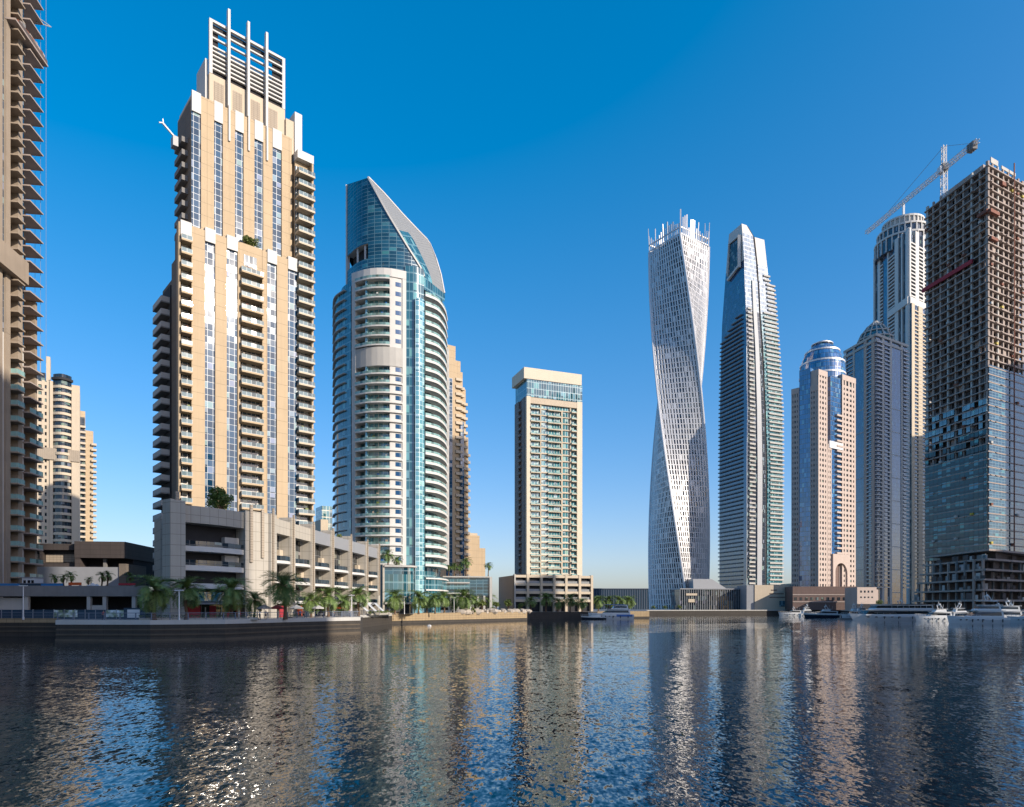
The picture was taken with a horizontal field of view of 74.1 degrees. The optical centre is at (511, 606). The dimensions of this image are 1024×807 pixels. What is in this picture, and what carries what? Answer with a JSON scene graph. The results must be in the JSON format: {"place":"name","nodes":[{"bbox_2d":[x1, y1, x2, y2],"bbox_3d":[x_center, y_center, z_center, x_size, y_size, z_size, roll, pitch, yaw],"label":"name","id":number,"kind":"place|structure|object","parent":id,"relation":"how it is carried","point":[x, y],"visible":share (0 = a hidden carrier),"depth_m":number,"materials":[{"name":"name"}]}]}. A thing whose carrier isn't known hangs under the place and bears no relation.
{"place":"outdoors","nodes":[
{"label":"outdoors","id":0,"kind":"place"},
{"bbox_2d":[37,356,79,543],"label":"curved bay tower","id":1,"kind":"structure","parent":0,"point":[58,396],"depth_m":354.94,"materials":[{"name":"beige concrete"}]},
{"bbox_2d":[80,411,96,540],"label":"stepped tower","id":2,"kind":"structure","parent":0,"point":[87,483],"depth_m":432.62,"materials":[{"name":"beige concrete"}]},
{"bbox_2d":[315,506,331,531],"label":"slim block","id":3,"kind":"structure","parent":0,"point":[323,521],"depth_m":333.77,"materials":[{"name":"blue glass"}]},
{"bbox_2d":[440,345,469,577],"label":"terraced tower","id":4,"kind":"structure","parent":0,"point":[459,497],"depth_m":309.12,"materials":[{"name":"beige concrete"}]},
{"bbox_2d":[468,533,484,575],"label":"gabled block","id":5,"kind":"structure","parent":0,"point":[477,555],"depth_m":321.57,"materials":[{"name":"beige concrete"}]},
{"bbox_2d":[0,614,1023,806],"bbox_3d":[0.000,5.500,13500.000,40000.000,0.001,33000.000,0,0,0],"label":"water","id":6,"kind":"structure","parent":0,"point":[760,710],"depth_m":33.97,"materials":[{"name":"teal liquid"}]},
{"bbox_2d":[581,610,605,618],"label":"speedboat","id":7,"kind":"object","parent":6,"relation":"on","point":[594,616],"visible":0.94,"depth_m":298.81,"materials":[{"name":"white plastic"}]},
{"bbox_2d":[588,599,633,618],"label":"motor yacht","id":8,"kind":"object","parent":6,"relation":"on","point":[618,611],"visible":0.9,"depth_m":301.06,"materials":[{"name":"white plastic"}]},
{"bbox_2d":[778,606,801,615],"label":"motor yacht","id":9,"kind":"object","parent":6,"relation":"on","point":[793,612],"visible":0.94,"depth_m":418.41,"materials":[{"name":"white plastic"}]},
{"bbox_2d":[799,604,820,615],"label":"cabin cruiser","id":10,"kind":"object","parent":6,"relation":"on","point":[806,609],"visible":0.56,"depth_m":398.96,"materials":[{"name":"white plastic"}]},
{"bbox_2d":[803,604,841,616],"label":"motor yacht","id":11,"kind":"object","parent":6,"relation":"on","point":[825,612],"visible":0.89,"depth_m":358.32,"materials":[{"name":"blue plastic"}]},
{"bbox_2d":[841,602,858,617],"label":"motor yacht","id":12,"kind":"object","parent":6,"relation":"on","point":[852,610],"visible":0.6,"depth_m":328.95,"materials":[{"name":"white plastic"}]},
{"bbox_2d":[849,600,934,619],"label":"excursion boat","id":13,"kind":"object","parent":6,"relation":"on","point":[898,611],"visible":0.88,"depth_m":282.12,"materials":[{"name":"white plastic"}]},
{"bbox_2d":[915,604,951,620],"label":"motor yacht","id":14,"kind":"object","parent":6,"relation":"on","point":[937,614],"visible":0.88,"depth_m":260.56,"materials":[{"name":"white plastic"}]},
{"bbox_2d":[952,603,968,615],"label":"cabin cruiser","id":15,"kind":"object","parent":6,"relation":"on","point":[959,611],"visible":0.19,"depth_m":261.12,"materials":[{"name":"white plastic"}]},
{"bbox_2d":[947,592,1010,622],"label":"motor yacht","id":16,"kind":"object","parent":6,"relation":"on","point":[986,614],"visible":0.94,"depth_m":223.93,"materials":[{"name":"white plastic"}]},
{"bbox_2d":[1001,598,1021,617],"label":"motor yacht","id":17,"kind":"object","parent":6,"relation":"on","point":[1010,610],"visible":0.2,"depth_m":244.07,"materials":[{"name":"white plastic"}]},
{"bbox_2d":[1007,614,1023,622],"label":"motor yacht","id":18,"kind":"object","parent":6,"relation":"on","point":[1014,619],"visible":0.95,"depth_m":231.26,"materials":[{"name":"white plastic"}]},
{"bbox_2d":[0,607,1023,638],"bbox_3d":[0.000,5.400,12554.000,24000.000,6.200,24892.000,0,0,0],"label":"promenade","id":19,"kind":"structure","parent":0,"point":[364,622],"depth_m":124.08,"materials":[{"name":"stone"}]},
{"bbox_2d":[19,585,27,619],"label":"street lamp","id":20,"kind":"object","parent":19,"relation":"on","point":[23,617],"visible":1,"depth_m":120.93,"materials":[{"name":"silver metal"}]},
{"bbox_2d":[0,0,50,597],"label":"apartment tower","id":21,"kind":"structure","parent":19,"relation":"on","point":[22,56],"depth_m":151.69,"materials":[{"name":"beige concrete"}]},
{"bbox_2d":[0,626,55,626],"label":"quay ledge","id":22,"kind":"object","parent":19,"relation":"attached to","point":[27,626],"depth_m":123.98,"materials":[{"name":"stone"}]},
{"bbox_2d":[0,631,55,631],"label":"quay ledge","id":23,"kind":"object","parent":19,"relation":"attached to","point":[27,631],"depth_m":123.98,"materials":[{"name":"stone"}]},
{"bbox_2d":[0,618,56,622],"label":"quay coping","id":24,"kind":"object","parent":19,"relation":"on","point":[27,620],"depth_m":123.96,"materials":[{"name":"beige stone"}]},
{"bbox_2d":[0,612,59,615],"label":"railing","id":25,"kind":"object","parent":24,"relation":"on","point":[29,612],"visible":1,"depth_m":124.42,"materials":[{"name":"grey metal"}]},
{"bbox_2d":[0,609,123,618],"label":"hoarding","id":26,"kind":"object","parent":19,"relation":"on","point":[98,614],"visible":0.57,"depth_m":126.82,"materials":[{"name":"blue metal"}]},
{"bbox_2d":[0,586,152,612],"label":"concrete terrace","id":27,"kind":"structure","parent":19,"relation":"on","point":[79,597],"depth_m":133.29,"materials":[{"name":"grey concrete"}]},
{"bbox_2d":[0,583,19,585],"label":"site barrier","id":28,"kind":"object","parent":27,"relation":"on","point":[9,584],"visible":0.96,"depth_m":132.96,"materials":[{"name":"blue metal"}]},
{"bbox_2d":[20,583,40,585],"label":"site barrier","id":29,"kind":"object","parent":27,"relation":"on","point":[33,584],"visible":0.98,"depth_m":133.07,"materials":[{"name":"grey metal"}]},
{"bbox_2d":[21,577,43,582],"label":"site cabin","id":30,"kind":"object","parent":27,"relation":"on","point":[32,579],"visible":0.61,"depth_m":138.22,"materials":[{"name":"grey metal"}]},
{"bbox_2d":[41,583,62,585],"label":"site barrier","id":31,"kind":"object","parent":27,"relation":"on","point":[51,584],"visible":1,"depth_m":133.19,"materials":[{"name":"blue metal"}]},
{"bbox_2d":[58,574,67,585],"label":"palm tree","id":32,"kind":"object","parent":27,"relation":"on","point":[63,578],"visible":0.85,"depth_m":150.79,"materials":[{"name":"green plant"}]},
{"bbox_2d":[65,570,77,585],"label":"palm tree","id":33,"kind":"object","parent":27,"relation":"on","point":[70,577],"visible":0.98,"depth_m":149.68,"materials":[{"name":"green plant"}]},
{"bbox_2d":[37,541,153,585],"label":"dark pavilion","id":34,"kind":"structure","parent":27,"relation":"on","point":[94,554],"depth_m":174.28,"materials":[{"name":"brown concrete"}]},
{"bbox_2d":[95,572,106,585],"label":"palm tree","id":35,"kind":"object","parent":27,"relation":"on","point":[102,578],"visible":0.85,"depth_m":149.69,"materials":[{"name":"green plant"}]},
{"bbox_2d":[101,570,113,585],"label":"palm tree","id":36,"kind":"object","parent":27,"relation":"on","point":[108,576],"visible":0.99,"depth_m":148.70,"materials":[{"name":"green plant"}]},
{"bbox_2d":[37,564,145,585],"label":"grey wall","id":37,"kind":"structure","parent":19,"relation":"on","point":[118,576],"depth_m":170.32,"materials":[{"name":"concrete"}]},
{"bbox_2d":[124,608,150,618],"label":"poster kiosk","id":38,"kind":"object","parent":19,"relation":"on","point":[129,613],"visible":0.67,"depth_m":124.11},
{"bbox_2d":[127,573,182,619],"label":"palm tree","id":39,"kind":"object","parent":19,"relation":"on","point":[154,593],"visible":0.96,"depth_m":110.89,"materials":[{"name":"green plant"}]},
{"bbox_2d":[174,590,183,619],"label":"street lamp","id":40,"kind":"object","parent":19,"relation":"on","point":[179,604],"visible":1,"depth_m":109.94,"materials":[{"name":"silver metal"}]},
{"bbox_2d":[164,576,209,619],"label":"palm tree","id":41,"kind":"object","parent":19,"relation":"on","point":[189,594],"visible":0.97,"depth_m":113.27,"materials":[{"name":"green plant"}]},
{"bbox_2d":[139,614,257,619],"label":"hedge","id":42,"kind":"object","parent":19,"relation":"on","point":[212,618],"visible":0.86,"depth_m":115.22,"materials":[{"name":"green plant"}]},
{"bbox_2d":[55,617,360,624],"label":"quay coping","id":43,"kind":"object","parent":19,"relation":"on","point":[136,622],"visible":1,"depth_m":110.38,"materials":[{"name":"white concrete"}]},
{"bbox_2d":[57,611,358,619],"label":"railing","id":44,"kind":"object","parent":43,"relation":"on","point":[206,616],"visible":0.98,"depth_m":114.85,"materials":[{"name":"grey metal"}]},
{"bbox_2d":[55,632,360,640],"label":"quay ledge","id":45,"kind":"object","parent":19,"relation":"attached to","point":[196,639],"visible":0.56,"depth_m":110.97,"materials":[{"name":"concrete"}]},
{"bbox_2d":[56,624,360,629],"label":"quay ledge","id":46,"kind":"object","parent":19,"relation":"on","point":[212,628],"visible":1,"depth_m":111.57,"materials":[{"name":"concrete"}]},
{"bbox_2d":[56,628,360,634],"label":"quay ledge","id":47,"kind":"object","parent":19,"relation":"on","point":[207,633],"visible":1,"depth_m":111.20,"materials":[{"name":"concrete"}]},
{"bbox_2d":[208,577,252,615],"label":"palm tree","id":48,"kind":"object","parent":19,"relation":"on","point":[230,597],"visible":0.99,"depth_m":118.98,"materials":[{"name":"green plant"}]},
{"bbox_2d":[153,8,314,570],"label":"residential tower","id":49,"kind":"structure","parent":19,"relation":"on","point":[233,357],"depth_m":172.25,"materials":[{"name":"beige concrete"}]},
{"bbox_2d":[242,234,251,244],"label":"roof bush","id":50,"kind":"object","parent":49,"relation":"on","point":[245,238],"visible":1,"depth_m":172.85,"materials":[{"name":"green plant"}]},
{"bbox_2d":[244,254,256,268],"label":"window","id":51,"kind":"structure","parent":49,"relation":"in","point":[249,261],"depth_m":173.17,"materials":[{"name":"white glass"}]},
{"bbox_2d":[245,237,260,247],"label":"roof bush","id":52,"kind":"object","parent":49,"relation":"on","point":[254,242],"visible":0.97,"depth_m":174.50,"materials":[{"name":"green plant"}]},
{"bbox_2d":[240,590,271,616],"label":"palm tree","id":53,"kind":"object","parent":19,"relation":"on","point":[256,598],"visible":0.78,"depth_m":124.13,"materials":[{"name":"green plant"}]},
{"bbox_2d":[257,604,271,618],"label":"cafe parasol","id":54,"kind":"object","parent":19,"relation":"on","point":[264,606],"visible":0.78,"depth_m":123.28,"materials":[{"name":"grey fabric"}]},
{"bbox_2d":[154,491,379,617],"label":"podium building","id":55,"kind":"structure","parent":19,"relation":"on","point":[209,543],"depth_m":133.63,"materials":[{"name":"concrete"}]},
{"bbox_2d":[205,486,233,509],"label":"broadleaf tree","id":56,"kind":"object","parent":55,"relation":"on","point":[220,497],"visible":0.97,"depth_m":131.92,"materials":[{"name":"green plant"}]},
{"bbox_2d":[259,570,306,619],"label":"palm tree","id":57,"kind":"object","parent":19,"relation":"on","point":[286,589],"visible":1,"depth_m":122.87,"materials":[{"name":"green plant"}]},
{"bbox_2d":[298,592,324,616],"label":"palm tree","id":58,"kind":"object","parent":19,"relation":"on","point":[307,606],"visible":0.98,"depth_m":145.54,"materials":[{"name":"green plant"}]},
{"bbox_2d":[314,586,342,616],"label":"palm tree","id":59,"kind":"object","parent":19,"relation":"on","point":[327,592],"visible":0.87,"depth_m":150.41,"materials":[{"name":"green plant"}]},
{"bbox_2d":[333,594,355,616],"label":"palm tree","id":60,"kind":"object","parent":19,"relation":"on","point":[342,604],"visible":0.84,"depth_m":159.19,"materials":[{"name":"green plant"}]},
{"bbox_2d":[345,585,374,615],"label":"palm tree","id":61,"kind":"object","parent":19,"relation":"on","point":[361,599],"visible":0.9,"depth_m":165.16,"materials":[{"name":"green plant"}]},
{"bbox_2d":[356,614,391,617],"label":"quay coping","id":62,"kind":"object","parent":19,"relation":"on","point":[373,615],"visible":0.43,"depth_m":187.64,"materials":[{"name":"white concrete"}]},
{"bbox_2d":[365,611,393,614],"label":"hedge","id":63,"kind":"object","parent":19,"relation":"on","point":[373,613],"visible":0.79,"depth_m":191.92,"materials":[{"name":"green plant"}]},
{"bbox_2d":[332,176,448,612],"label":"sail roof tower","id":64,"kind":"structure","parent":19,"relation":"on","point":[390,394],"depth_m":236.76,"materials":[{"name":"white concrete"}]},
{"bbox_2d":[383,589,406,614],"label":"palm tree","id":65,"kind":"object","parent":19,"relation":"on","point":[395,601],"visible":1,"depth_m":202.54,"materials":[{"name":"green plant"}]},
{"bbox_2d":[380,565,416,613],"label":"glass podium","id":66,"kind":"object","parent":19,"relation":"on","point":[396,577],"visible":0.79,"depth_m":216.41,"materials":[{"name":"glass"}]},
{"bbox_2d":[381,549,394,564],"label":"palm tree","id":67,"kind":"object","parent":66,"relation":"on","point":[388,556],"visible":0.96,"depth_m":218.34,"materials":[{"name":"green plant"}]},
{"bbox_2d":[392,556,402,564],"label":"palm tree","id":68,"kind":"object","parent":66,"relation":"on","point":[396,561],"visible":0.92,"depth_m":219.75,"materials":[{"name":"green plant"}]},
{"bbox_2d":[409,589,431,613],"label":"palm tree","id":69,"kind":"object","parent":19,"relation":"on","point":[419,601],"visible":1,"depth_m":212.89,"materials":[{"name":"green plant"}]},
{"bbox_2d":[426,592,442,613],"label":"palm tree","id":70,"kind":"object","parent":19,"relation":"on","point":[434,599],"visible":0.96,"depth_m":225.24,"materials":[{"name":"green plant"}]},
{"bbox_2d":[433,591,453,612],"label":"palm tree","id":71,"kind":"object","parent":19,"relation":"on","point":[445,602],"visible":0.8,"depth_m":235.15,"materials":[{"name":"green plant"}]},
{"bbox_2d":[448,597,458,612],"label":"palm tree","id":72,"kind":"object","parent":19,"relation":"on","point":[452,606],"visible":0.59,"depth_m":247.07,"materials":[{"name":"green plant"}]},
{"bbox_2d":[392,612,526,620],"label":"quay coping","id":73,"kind":"object","parent":19,"relation":"on","point":[436,616],"visible":0.82,"depth_m":236.72,"materials":[{"name":"beige stone"}]},
{"bbox_2d":[453,589,475,609],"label":"palm tree","id":74,"kind":"object","parent":19,"relation":"on","point":[463,602],"visible":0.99,"depth_m":242.04,"materials":[{"name":"green plant"}]},
{"bbox_2d":[443,576,491,612],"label":"louvred podium","id":75,"kind":"object","parent":19,"relation":"on","point":[480,585],"visible":0.37,"depth_m":263.92,"materials":[{"name":"white concrete"}]},
{"bbox_2d":[459,557,472,575],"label":"palm tree","id":76,"kind":"object","parent":75,"relation":"on","point":[465,561],"visible":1,"depth_m":268.99,"materials":[{"name":"green plant"}]},
{"bbox_2d":[467,595,480,608],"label":"palm tree","id":77,"kind":"object","parent":19,"relation":"on","point":[476,606],"visible":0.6,"depth_m":254.94,"materials":[{"name":"green plant"}]},
{"bbox_2d":[504,599,511,608],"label":"broadleaf tree","id":78,"kind":"object","parent":19,"relation":"on","point":[508,602],"visible":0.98,"depth_m":282.45,"materials":[{"name":"green plant"}]},
{"bbox_2d":[524,596,538,609],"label":"palm tree","id":79,"kind":"object","parent":19,"relation":"on","point":[532,602],"visible":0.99,"depth_m":305.00,"materials":[{"name":"green plant"}]},
{"bbox_2d":[536,592,555,611],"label":"palm tree","id":80,"kind":"object","parent":19,"relation":"on","point":[546,599],"visible":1,"depth_m":311.36,"materials":[{"name":"green plant"}]},
{"bbox_2d":[499,574,592,611],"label":"car park podium","id":81,"kind":"object","parent":19,"relation":"on","point":[515,589],"visible":0.87,"depth_m":325.23,"materials":[{"name":"white concrete"}]},
{"bbox_2d":[552,598,565,611],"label":"palm tree","id":82,"kind":"object","parent":19,"relation":"on","point":[558,605],"visible":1,"depth_m":312.14,"materials":[{"name":"green plant"}]},
{"bbox_2d":[563,593,578,611],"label":"palm tree","id":83,"kind":"object","parent":19,"relation":"on","point":[571,600],"visible":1,"depth_m":313.18,"materials":[{"name":"green plant"}]},
{"bbox_2d":[576,598,587,611],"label":"palm tree","id":84,"kind":"object","parent":19,"relation":"on","point":[581,605],"visible":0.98,"depth_m":317.30,"materials":[{"name":"green plant"}]},
{"bbox_2d":[593,595,604,610],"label":"palm tree","id":85,"kind":"object","parent":19,"relation":"on","point":[599,603],"visible":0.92,"depth_m":334.05,"materials":[{"name":"green plant"}]},
{"bbox_2d":[603,595,615,608],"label":"palm tree","id":86,"kind":"object","parent":19,"relation":"on","point":[608,599],"visible":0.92,"depth_m":336.33,"materials":[{"name":"green plant"}]},
{"bbox_2d":[612,595,627,603],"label":"palm tree","id":87,"kind":"object","parent":19,"relation":"on","point":[619,599],"visible":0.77,"depth_m":334.52,"materials":[{"name":"green plant"}]},
{"bbox_2d":[593,588,648,608],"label":"long shed","id":88,"kind":"structure","parent":19,"relation":"on","point":[641,600],"depth_m":620.88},
{"bbox_2d":[597,611,648,616],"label":"quay coping","id":89,"kind":"object","parent":19,"relation":"on","point":[641,613],"visible":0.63,"depth_m":324.32,"materials":[{"name":"beige stone"}]},
{"bbox_2d":[622,595,636,608],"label":"palm tree","id":90,"kind":"object","parent":19,"relation":"on","point":[629,601],"visible":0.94,"depth_m":337.00,"materials":[{"name":"green plant"}]},
{"bbox_2d":[648,209,709,609],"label":"twisted tower","id":91,"kind":"structure","parent":19,"relation":"on","point":[679,499],"depth_m":526.58,"materials":[{"name":"silver metal"}]},
{"bbox_2d":[671,579,739,609],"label":"dark glass block","id":92,"kind":"structure","parent":19,"relation":"on","point":[703,594],"depth_m":503.25,"materials":[{"name":"grey metal"}]},
{"bbox_2d":[647,610,789,610],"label":"quay coping","id":93,"kind":"object","parent":19,"relation":"on","point":[718,610],"visible":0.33,"depth_m":479.96,"materials":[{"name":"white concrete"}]},
{"bbox_2d":[718,224,783,587],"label":"tapered tower","id":94,"kind":"structure","parent":19,"relation":"on","point":[751,493],"depth_m":611.51,"materials":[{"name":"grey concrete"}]},
{"bbox_2d":[737,583,790,609],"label":"beige pavilion","id":95,"kind":"structure","parent":19,"relation":"on","point":[762,597],"depth_m":492.96,"materials":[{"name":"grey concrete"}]},
{"bbox_2d":[785,586,856,609],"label":"brown podium","id":96,"kind":"object","parent":19,"relation":"on","point":[813,598],"visible":0.75,"depth_m":477.48,"materials":[{"name":"concrete"}]},
{"bbox_2d":[791,340,855,586],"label":"dome tower","id":97,"kind":"structure","parent":19,"relation":"on","point":[823,474],"depth_m":489.23,"materials":[{"name":"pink concrete"}]},
{"bbox_2d":[845,587,877,609],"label":"pink pavilion","id":98,"kind":"structure","parent":19,"relation":"on","point":[865,597],"depth_m":453.01,"materials":[{"name":"concrete"}]},
{"bbox_2d":[911,549,1023,611],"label":"concrete frame podium","id":99,"kind":"object","parent":19,"relation":"on","point":[966,579],"visible":0.85,"depth_m":287.61,"materials":[{"name":"grey concrete"}]},
{"bbox_2d":[922,157,1023,611],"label":"concrete frame tower","id":100,"kind":"structure","parent":19,"relation":"on","point":[974,391],"depth_m":310.93,"materials":[{"name":"brown concrete"}]},
{"bbox_2d":[865,138,979,234],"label":"tower crane","id":101,"kind":"object","parent":100,"relation":"on","point":[944,166],"visible":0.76,"depth_m":328.38,"materials":[{"name":"grey metal"}]},
{"bbox_2d":[26,0,1023,606],"label":"sky","id":102,"kind":"structure","parent":0,"point":[536,147],"materials":[{"name":"blue"}]},
{"bbox_2d":[512,367,581,575],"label":"balcony tower","id":103,"kind":"structure","parent":0,"point":[548,472],"depth_m":356.31,"materials":[{"name":"beige concrete"}]},
{"bbox_2d":[843,321,908,603],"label":"cupola tower","id":104,"kind":"structure","parent":0,"point":[875,358],"depth_m":617.60,"materials":[{"name":"grey concrete"}]},
{"bbox_2d":[873,204,930,603],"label":"stepped skyscraper","id":105,"kind":"structure","parent":0,"point":[899,284],"depth_m":688.21,"materials":[{"name":"white concrete"}]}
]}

